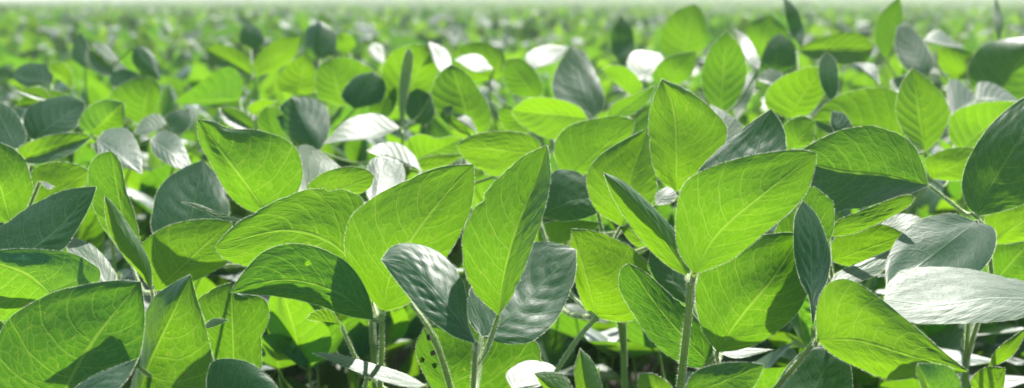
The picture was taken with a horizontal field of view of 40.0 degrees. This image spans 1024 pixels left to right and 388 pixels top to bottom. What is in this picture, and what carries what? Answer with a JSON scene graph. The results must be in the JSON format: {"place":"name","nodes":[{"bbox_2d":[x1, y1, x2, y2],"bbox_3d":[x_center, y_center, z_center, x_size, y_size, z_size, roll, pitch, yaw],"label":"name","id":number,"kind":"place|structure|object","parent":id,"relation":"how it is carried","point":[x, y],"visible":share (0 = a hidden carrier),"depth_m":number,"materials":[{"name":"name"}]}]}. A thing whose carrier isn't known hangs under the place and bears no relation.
{"place":"outdoors","nodes":[
{"label":"outdoors","id":0,"kind":"place"},
{"bbox_2d":[132,66,964,387],"bbox_3d":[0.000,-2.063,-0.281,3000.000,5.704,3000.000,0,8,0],"label":"ground","id":1,"kind":"structure","parent":0,"point":[400,358],"depth_m":2.99,"materials":[{"name":"soil"}]},
{"bbox_2d":[0,63,14,83],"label":"soybean plant","id":2,"kind":"object","parent":1,"relation":"on","point":[6,72],"visible":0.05,"depth_m":4.59,"materials":[{"name":"green plant"}]},
{"bbox_2d":[4,80,22,107],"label":"soybean plant","id":3,"kind":"object","parent":1,"relation":"on","point":[14,97],"visible":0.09,"depth_m":4.03,"materials":[{"name":"green plant"}]},
{"bbox_2d":[4,55,74,68],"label":"soybean plant","id":4,"kind":"object","parent":1,"relation":"on","point":[69,61],"visible":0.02,"depth_m":4.90,"materials":[{"name":"green plant"}]},
{"bbox_2d":[12,62,73,161],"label":"soybean plant","id":5,"kind":"object","parent":1,"relation":"on","point":[33,74],"visible":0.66,"depth_m":1.78,"materials":[{"name":"green plant"}]},
{"bbox_2d":[0,86,91,168],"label":"soybean plant","id":6,"kind":"object","parent":1,"relation":"on","point":[49,124],"visible":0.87,"depth_m":1.43,"materials":[{"name":"green plant"}]},
{"bbox_2d":[10,47,101,86],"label":"soybean plant","id":7,"kind":"object","parent":1,"relation":"on","point":[77,69],"visible":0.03,"depth_m":3.85,"materials":[{"name":"green plant"}]},
{"bbox_2d":[0,143,117,281],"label":"soybean plant","id":8,"kind":"object","parent":1,"relation":"on","point":[45,206],"visible":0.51,"depth_m":1.06,"materials":[{"name":"green plant"}]},
{"bbox_2d":[21,73,114,93],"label":"soybean plant","id":9,"kind":"object","parent":1,"relation":"on","point":[77,84],"depth_m":3.53,"materials":[{"name":"green plant"}]},
{"bbox_2d":[0,179,143,371],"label":"soybean plant","id":10,"kind":"object","parent":1,"relation":"on","point":[90,226],"visible":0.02,"depth_m":1.75,"materials":[{"name":"green plant"}]},
{"bbox_2d":[0,247,145,387],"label":"soybean plant","id":11,"kind":"object","parent":1,"relation":"on","point":[70,319],"visible":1,"depth_m":0.86,"materials":[{"name":"green plant"}]},
{"bbox_2d":[39,75,113,99],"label":"soybean plant","id":12,"kind":"object","parent":1,"relation":"on","point":[104,90],"visible":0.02,"depth_m":3.07,"materials":[{"name":"green plant"}]},
{"bbox_2d":[70,85,101,151],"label":"soybean plant","id":13,"kind":"object","parent":1,"relation":"on","point":[93,96],"visible":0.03,"depth_m":2.36,"materials":[{"name":"green plant"}]},
{"bbox_2d":[17,131,162,281],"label":"soybean plant","id":14,"kind":"object","parent":1,"relation":"on","point":[153,161],"visible":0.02,"depth_m":2.08,"materials":[{"name":"green plant"}]},
{"bbox_2d":[51,51,161,384],"bbox_3d":[-0.530,0.177,1.914,0.086,0.733,0.364,-4,9,-29],"label":"soybean plant","id":15,"kind":"object","parent":1,"relation":"on","point":[139,97],"visible":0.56,"depth_m":1.72,"materials":[{"name":"green plant"}]},
{"bbox_2d":[72,33,160,137],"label":"soybean plant","id":16,"kind":"object","parent":1,"relation":"on","point":[145,61],"visible":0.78,"depth_m":1.97,"materials":[{"name":"green plant"}]},
{"bbox_2d":[78,99,191,387],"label":"soybean plant","id":17,"kind":"object","parent":1,"relation":"on","point":[103,120],"visible":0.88,"depth_m":1.35,"materials":[{"name":"green plant"}]},
{"bbox_2d":[77,148,192,267],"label":"soybean plant","id":18,"kind":"object","parent":1,"relation":"on","point":[150,182],"visible":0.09,"depth_m":1.86,"materials":[{"name":"green plant"}]},
{"bbox_2d":[69,122,225,218],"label":"soybean plant","id":19,"kind":"object","parent":1,"relation":"on","point":[143,155],"depth_m":2.27,"materials":[{"name":"green plant"}]},
{"bbox_2d":[116,45,184,72],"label":"soybean plant","id":20,"kind":"object","parent":1,"relation":"on","point":[175,63],"visible":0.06,"depth_m":4.59,"materials":[{"name":"green plant"}]},
{"bbox_2d":[109,69,192,175],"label":"soybean plant","id":21,"kind":"object","parent":1,"relation":"on","point":[177,121],"visible":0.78,"depth_m":1.61,"materials":[{"name":"green plant"}]},
{"bbox_2d":[120,48,188,97],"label":"soybean plant","id":22,"kind":"object","parent":1,"relation":"on","point":[126,61],"visible":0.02,"depth_m":3.67,"materials":[{"name":"green plant"}]},
{"bbox_2d":[87,151,231,298],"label":"soybean plant","id":23,"kind":"object","parent":1,"relation":"on","point":[162,259],"visible":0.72,"depth_m":1.05,"materials":[{"name":"green plant"}]},
{"bbox_2d":[127,61,219,121],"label":"soybean plant","id":24,"kind":"object","parent":1,"relation":"on","point":[197,73],"visible":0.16,"depth_m":3.52,"materials":[{"name":"green plant"}]},
{"bbox_2d":[121,152,241,278],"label":"soybean plant","id":25,"kind":"object","parent":1,"relation":"on","point":[147,168],"visible":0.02,"depth_m":1.98,"materials":[{"name":"green plant"}]},
{"bbox_2d":[109,77,259,215],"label":"soybean plant","id":26,"kind":"object","parent":1,"relation":"on","point":[167,105],"visible":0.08,"depth_m":2.41,"materials":[{"name":"green plant"}]},
{"bbox_2d":[128,104,245,217],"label":"soybean plant","id":27,"kind":"object","parent":1,"relation":"on","point":[188,134],"depth_m":2.68,"materials":[{"name":"green plant"}]},
{"bbox_2d":[130,274,278,387],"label":"soybean plant","id":28,"kind":"object","parent":1,"relation":"on","point":[211,338],"visible":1,"depth_m":0.89,"materials":[{"name":"green plant"}]},
{"bbox_2d":[174,67,276,214],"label":"soybean plant","id":29,"kind":"object","parent":1,"relation":"on","point":[223,85],"visible":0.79,"depth_m":1.74,"materials":[{"name":"green plant"}]},
{"bbox_2d":[121,271,337,387],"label":"soybean plant","id":30,"kind":"object","parent":1,"relation":"on","point":[203,285],"visible":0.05,"depth_m":1.59,"materials":[{"name":"green plant"}]},
{"bbox_2d":[125,187,336,353],"bbox_3d":[-0.329,0.268,1.735,0.290,0.597,0.377,7,10,41],"label":"soybean plant","id":31,"kind":"object","parent":1,"relation":"on","point":[144,201],"visible":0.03,"depth_m":1.70,"materials":[{"name":"green plant"}]},
{"bbox_2d":[146,109,332,266],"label":"soybean plant","id":32,"kind":"object","parent":1,"relation":"on","point":[149,229],"visible":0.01,"depth_m":1.87,"materials":[{"name":"green plant"}]},
{"bbox_2d":[209,88,276,110],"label":"soybean plant","id":33,"kind":"object","parent":1,"relation":"on","point":[270,97],"visible":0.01,"depth_m":2.96,"materials":[{"name":"green plant"}]},
{"bbox_2d":[150,119,339,296],"bbox_3d":[-0.229,0.289,1.180,0.164,0.710,0.286,0,8,0],"label":"soybean plant","id":34,"kind":"object","parent":1,"relation":"on","point":[255,170],"visible":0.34,"depth_m":1.12,"materials":[{"name":"green plant"}]},
{"bbox_2d":[205,24,299,129],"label":"soybean plant","id":35,"kind":"object","parent":1,"relation":"on","point":[277,54],"visible":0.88,"depth_m":1.91,"materials":[{"name":"green plant"}]},
{"bbox_2d":[215,70,298,106],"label":"soybean plant","id":36,"kind":"object","parent":1,"relation":"on","point":[267,86],"visible":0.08,"depth_m":3.54,"materials":[{"name":"green plant"}]},
{"bbox_2d":[205,91,344,378],"bbox_3d":[-0.390,0.122,2.653,0.347,0.643,0.286,-2,8,-16],"label":"soybean plant","id":37,"kind":"object","parent":1,"relation":"on","point":[334,121],"visible":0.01,"depth_m":2.59,"materials":[{"name":"green plant"}]},
{"bbox_2d":[260,296,394,387],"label":"soybean plant","id":38,"kind":"object","parent":1,"relation":"on","point":[292,334],"visible":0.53,"depth_m":1.27,"materials":[{"name":"green plant"}]},
{"bbox_2d":[257,97,403,371],"bbox_3d":[-0.190,0.243,1.565,0.110,0.696,0.212,-4,9,-28],"label":"soybean plant","id":39,"kind":"object","parent":1,"relation":"on","point":[300,121],"visible":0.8,"depth_m":1.55,"materials":[{"name":"green plant"}]},
{"bbox_2d":[277,21,385,150],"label":"soybean plant","id":40,"kind":"object","parent":1,"relation":"on","point":[351,82],"visible":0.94,"depth_m":1.72,"materials":[{"name":"green plant"}]},
{"bbox_2d":[216,163,475,387],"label":"soybean plant","id":41,"kind":"object","parent":1,"relation":"on","point":[322,247],"visible":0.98,"depth_m":0.93,"materials":[{"name":"green plant"}]},
{"bbox_2d":[331,139,378,202],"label":"soybean plant","id":42,"kind":"object","parent":1,"relation":"on","point":[356,151],"visible":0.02,"depth_m":2.19,"materials":[{"name":"green plant"}]},
{"bbox_2d":[290,105,419,144],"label":"soybean plant","id":43,"kind":"object","parent":1,"relation":"on","point":[395,114],"visible":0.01,"depth_m":2.80,"materials":[{"name":"green plant"}]},
{"bbox_2d":[272,265,456,387],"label":"soybean plant","id":44,"kind":"object","parent":1,"relation":"on","point":[400,344],"visible":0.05,"depth_m":1.68,"materials":[{"name":"green plant"}]},
{"bbox_2d":[306,141,422,387],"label":"soybean plant","id":45,"kind":"object","parent":1,"relation":"on","point":[383,171],"visible":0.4,"depth_m":1.15,"materials":[{"name":"green plant"}]},
{"bbox_2d":[310,303,433,387],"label":"soybean plant","id":46,"kind":"object","parent":1,"relation":"on","point":[408,324],"visible":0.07,"depth_m":1.50,"materials":[{"name":"green plant"}]},
{"bbox_2d":[336,32,435,385],"bbox_3d":[-0.188,0.164,1.924,0.075,0.757,0.487,-2,8,-16],"label":"soybean plant","id":47,"kind":"object","parent":1,"relation":"on","point":[417,98],"visible":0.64,"depth_m":1.69,"materials":[{"name":"green plant"}]},
{"bbox_2d":[331,141,457,384],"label":"soybean plant","id":48,"kind":"object","parent":1,"relation":"on","point":[340,146],"visible":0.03,"depth_m":2.30,"materials":[{"name":"green plant"}]},
{"bbox_2d":[336,105,474,363],"bbox_3d":[-0.215,0.143,2.430,0.397,0.663,0.321,0,8,-2],"label":"soybean plant","id":49,"kind":"object","parent":1,"relation":"on","point":[347,110],"visible":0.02,"depth_m":2.33,"materials":[{"name":"green plant"}]},
{"bbox_2d":[381,42,451,361],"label":"soybean plant","id":50,"kind":"object","parent":1,"relation":"on","point":[407,69],"visible":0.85,"depth_m":1.70,"materials":[{"name":"green plant"}]},
{"bbox_2d":[341,117,497,280],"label":"soybean plant","id":51,"kind":"object","parent":1,"relation":"on","point":[437,128],"visible":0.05,"depth_m":2.07,"materials":[{"name":"green plant"}]},
{"bbox_2d":[431,65,490,317],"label":"soybean plant","id":52,"kind":"object","parent":1,"relation":"on","point":[460,103],"visible":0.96,"depth_m":1.52,"materials":[{"name":"green plant"}]},
{"bbox_2d":[407,130,540,285],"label":"soybean plant","id":53,"kind":"object","parent":1,"relation":"on","point":[493,154],"visible":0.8,"depth_m":1.27,"materials":[{"name":"green plant"}]},
{"bbox_2d":[380,145,577,387],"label":"soybean plant","id":54,"kind":"object","parent":1,"relation":"on","point":[520,280],"visible":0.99,"depth_m":0.88,"materials":[{"name":"green plant"}]},
{"bbox_2d":[474,76,510,99],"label":"soybean plant","id":55,"kind":"object","parent":1,"relation":"on","point":[503,91],"visible":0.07,"depth_m":4.55,"materials":[{"name":"green plant"}]},
{"bbox_2d":[480,88,505,130],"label":"soybean plant","id":56,"kind":"object","parent":1,"relation":"on","point":[498,122],"visible":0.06,"depth_m":3.21,"materials":[{"name":"green plant"}]},
{"bbox_2d":[448,131,554,260],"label":"soybean plant","id":57,"kind":"object","parent":1,"relation":"on","point":[549,142],"visible":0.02,"depth_m":2.26,"materials":[{"name":"green plant"}]},
{"bbox_2d":[452,42,567,130],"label":"soybean plant","id":58,"kind":"object","parent":1,"relation":"on","point":[478,61],"visible":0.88,"depth_m":1.85,"materials":[{"name":"green plant"}]},
{"bbox_2d":[491,92,528,109],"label":"soybean plant","id":59,"kind":"object","parent":1,"relation":"on","point":[517,99],"visible":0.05,"depth_m":3.84,"materials":[{"name":"green plant"}]},
{"bbox_2d":[0,0,1023,89],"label":"soybean foliage","id":60,"kind":"object","parent":1,"relation":"on","point":[31,31],"visible":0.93,"depth_m":9.13,"materials":[{"name":"green plant"}]},
{"bbox_2d":[511,36,548,55],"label":"soybean plant","id":61,"kind":"object","parent":1,"relation":"on","point":[514,49],"visible":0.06,"depth_m":5.46,"materials":[{"name":"green plant"}]},
{"bbox_2d":[536,56,562,83],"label":"soybean plant","id":62,"kind":"object","parent":1,"relation":"on","point":[549,70],"visible":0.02,"depth_m":4.71,"materials":[{"name":"green plant"}]},
{"bbox_2d":[498,45,604,387],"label":"soybean plant","id":63,"kind":"object","parent":1,"relation":"on","point":[577,89],"visible":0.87,"depth_m":1.53,"materials":[{"name":"green plant"}]},
{"bbox_2d":[460,152,646,288],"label":"soybean plant","id":64,"kind":"object","parent":1,"relation":"on","point":[478,195],"depth_m":1.80,"materials":[{"name":"green plant"}]},
{"bbox_2d":[456,209,671,387],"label":"soybean plant","id":65,"kind":"object","parent":1,"relation":"on","point":[591,350],"visible":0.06,"depth_m":1.62,"materials":[{"name":"green plant"}]},
{"bbox_2d":[529,76,626,116],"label":"soybean plant","id":66,"kind":"object","parent":1,"relation":"on","point":[606,82],"visible":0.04,"depth_m":3.60,"materials":[{"name":"green plant"}]},
{"bbox_2d":[505,168,651,387],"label":"soybean plant","id":67,"kind":"object","parent":1,"relation":"on","point":[602,259],"visible":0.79,"depth_m":1.03,"materials":[{"name":"green plant"}]},
{"bbox_2d":[554,116,677,387],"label":"soybean plant","id":68,"kind":"object","parent":1,"relation":"on","point":[594,150],"visible":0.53,"depth_m":1.14,"materials":[{"name":"green plant"}]},
{"bbox_2d":[535,295,697,387],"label":"soybean plant","id":69,"kind":"object","parent":1,"relation":"on","point":[553,346],"visible":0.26,"depth_m":1.48,"materials":[{"name":"green plant"}]},
{"bbox_2d":[561,206,676,380],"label":"soybean plant","id":70,"kind":"object","parent":1,"relation":"on","point":[609,223],"depth_m":1.79,"materials":[{"name":"green plant"}]},
{"bbox_2d":[588,110,649,387],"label":"soybean plant","id":71,"kind":"object","parent":1,"relation":"on","point":[642,122],"visible":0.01,"depth_m":2.29,"materials":[{"name":"green plant"}]},
{"bbox_2d":[584,40,665,76],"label":"soybean plant","id":72,"kind":"object","parent":1,"relation":"on","point":[607,57],"visible":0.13,"depth_m":5.14,"materials":[{"name":"green plant"}]},
{"bbox_2d":[602,16,663,380],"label":"soybean plant","id":73,"kind":"object","parent":1,"relation":"on","point":[640,64],"visible":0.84,"depth_m":1.87,"materials":[{"name":"green plant"}]},
{"bbox_2d":[594,79,676,118],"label":"soybean plant","id":74,"kind":"object","parent":1,"relation":"on","point":[644,109],"visible":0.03,"depth_m":3.55,"materials":[{"name":"green plant"}]},
{"bbox_2d":[565,180,766,381],"bbox_3d":[0.180,0.274,1.705,0.292,0.590,0.352,2,8,17],"label":"soybean plant","id":75,"kind":"object","parent":1,"relation":"on","point":[664,211],"visible":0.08,"depth_m":1.73,"materials":[{"name":"green plant"}]},
{"bbox_2d":[547,264,796,387],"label":"soybean plant","id":76,"kind":"object","parent":1,"relation":"on","point":[641,344],"visible":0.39,"depth_m":1.33,"materials":[{"name":"green plant"}]},
{"bbox_2d":[643,71,703,100],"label":"soybean plant","id":77,"kind":"object","parent":1,"relation":"on","point":[696,87],"visible":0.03,"depth_m":3.71,"materials":[{"name":"green plant"}]},
{"bbox_2d":[651,4,707,373],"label":"soybean plant","id":78,"kind":"object","parent":1,"relation":"on","point":[683,38],"visible":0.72,"depth_m":2.19,"materials":[{"name":"green plant"}]},
{"bbox_2d":[603,148,816,387],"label":"soybean plant","id":79,"kind":"object","parent":1,"relation":"on","point":[728,211],"visible":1,"depth_m":0.86,"materials":[{"name":"green plant"}]},
{"bbox_2d":[618,232,806,368],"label":"soybean plant","id":80,"kind":"object","parent":1,"relation":"on","point":[755,294],"visible":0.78,"depth_m":0.94,"materials":[{"name":"green plant"}]},
{"bbox_2d":[647,79,786,308],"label":"soybean plant","id":81,"kind":"object","parent":1,"relation":"on","point":[690,134],"visible":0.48,"depth_m":1.10,"materials":[{"name":"green plant"}]},
{"bbox_2d":[700,29,760,118],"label":"soybean plant","id":82,"kind":"object","parent":1,"relation":"on","point":[727,81],"visible":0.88,"depth_m":1.50,"materials":[{"name":"green plant"}]},
{"bbox_2d":[747,92,765,113],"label":"soybean plant","id":83,"kind":"object","parent":1,"relation":"on","point":[758,98],"visible":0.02,"depth_m":3.46,"materials":[{"name":"green plant"}]},
{"bbox_2d":[747,0,803,73],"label":"soybean plant","id":84,"kind":"object","parent":1,"relation":"on","point":[772,43],"visible":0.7,"depth_m":1.93,"materials":[{"name":"green plant"}]},
{"bbox_2d":[746,38,808,94],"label":"soybean plant","id":85,"kind":"object","parent":1,"relation":"on","point":[754,69],"visible":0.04,"depth_m":4.27,"materials":[{"name":"green plant"}]},
{"bbox_2d":[732,100,829,136],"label":"soybean plant","id":86,"kind":"object","parent":1,"relation":"on","point":[747,116],"visible":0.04,"depth_m":3.09,"materials":[{"name":"green plant"}]},
{"bbox_2d":[694,295,878,387],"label":"soybean plant","id":87,"kind":"object","parent":1,"relation":"on","point":[787,356],"visible":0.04,"depth_m":1.42,"materials":[{"name":"green plant"}]},
{"bbox_2d":[699,208,885,366],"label":"soybean plant","id":88,"kind":"object","parent":1,"relation":"on","point":[881,283],"visible":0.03,"depth_m":1.64,"materials":[{"name":"green plant"}]},
{"bbox_2d":[762,94,827,137],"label":"soybean plant","id":89,"kind":"object","parent":1,"relation":"on","point":[824,98],"visible":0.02,"depth_m":3.21,"materials":[{"name":"green plant"}]},
{"bbox_2d":[753,53,855,134],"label":"soybean plant","id":90,"kind":"object","parent":1,"relation":"on","point":[805,62],"visible":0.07,"depth_m":4.08,"materials":[{"name":"green plant"}]},
{"bbox_2d":[757,32,872,143],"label":"soybean plant","id":91,"kind":"object","parent":1,"relation":"on","point":[790,96],"visible":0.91,"depth_m":1.50,"materials":[{"name":"green plant"}]},
{"bbox_2d":[774,186,921,279],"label":"soybean plant","id":92,"kind":"object","parent":1,"relation":"on","point":[862,235],"visible":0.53,"depth_m":1.00,"materials":[{"name":"green plant"}]},
{"bbox_2d":[699,294,1023,387],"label":"soybean plant","id":93,"kind":"object","parent":1,"relation":"on","point":[949,340],"visible":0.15,"depth_m":1.36,"materials":[{"name":"green plant"}]},
{"bbox_2d":[783,67,948,387],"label":"soybean plant","id":94,"kind":"object","parent":1,"relation":"on","point":[915,109],"visible":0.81,"depth_m":1.36,"materials":[{"name":"green plant"}]},
{"bbox_2d":[773,200,967,387],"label":"soybean plant","id":95,"kind":"object","parent":1,"relation":"on","point":[859,325],"visible":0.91,"depth_m":0.86,"materials":[{"name":"green plant"}]},
{"bbox_2d":[840,55,908,94],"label":"soybean plant","id":96,"kind":"object","parent":1,"relation":"on","point":[861,79],"visible":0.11,"depth_m":3.77,"materials":[{"name":"green plant"}]},
{"bbox_2d":[854,0,934,92],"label":"soybean plant","id":97,"kind":"object","parent":1,"relation":"on","point":[911,48],"visible":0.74,"depth_m":1.77,"materials":[{"name":"green plant"}]},
{"bbox_2d":[802,98,1023,387],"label":"soybean plant","id":98,"kind":"object","parent":1,"relation":"on","point":[861,167],"visible":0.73,"depth_m":1.05,"materials":[{"name":"green plant"}]},
{"bbox_2d":[824,236,1023,387],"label":"soybean plant","id":99,"kind":"object","parent":1,"relation":"on","point":[930,330],"visible":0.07,"depth_m":1.49,"materials":[{"name":"green plant"}]},
{"bbox_2d":[859,203,1023,376],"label":"soybean plant","id":100,"kind":"object","parent":1,"relation":"on","point":[1009,371],"visible":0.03,"depth_m":1.61,"materials":[{"name":"green plant"}]},
{"bbox_2d":[926,170,961,213],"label":"soybean plant","id":101,"kind":"object","parent":1,"relation":"on","point":[951,190],"visible":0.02,"depth_m":2.02,"materials":[{"name":"green plant"}]},
{"bbox_2d":[921,69,975,100],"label":"soybean plant","id":102,"kind":"object","parent":1,"relation":"on","point":[936,79],"visible":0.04,"depth_m":3.67,"materials":[{"name":"green plant"}]},
{"bbox_2d":[883,266,1023,387],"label":"soybean plant","id":103,"kind":"object","parent":1,"relation":"on","point":[921,295],"visible":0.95,"depth_m":0.92,"materials":[{"name":"green plant"}]},
{"bbox_2d":[907,175,1015,325],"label":"soybean plant","id":104,"kind":"object","parent":1,"relation":"on","point":[926,204],"visible":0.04,"depth_m":1.95,"materials":[{"name":"green plant"}]},
{"bbox_2d":[924,79,1018,213],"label":"soybean plant","id":105,"kind":"object","parent":1,"relation":"on","point":[972,118],"visible":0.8,"depth_m":1.42,"materials":[{"name":"green plant"}]},
{"bbox_2d":[923,0,1023,206],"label":"soybean plant","id":106,"kind":"object","parent":1,"relation":"on","point":[999,62],"visible":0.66,"depth_m":1.74,"materials":[{"name":"green plant"}]},
{"bbox_2d":[969,318,1023,376],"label":"soybean plant","id":107,"kind":"object","parent":1,"relation":"on","point":[992,339],"visible":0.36,"depth_m":1.57,"materials":[{"name":"green plant"}]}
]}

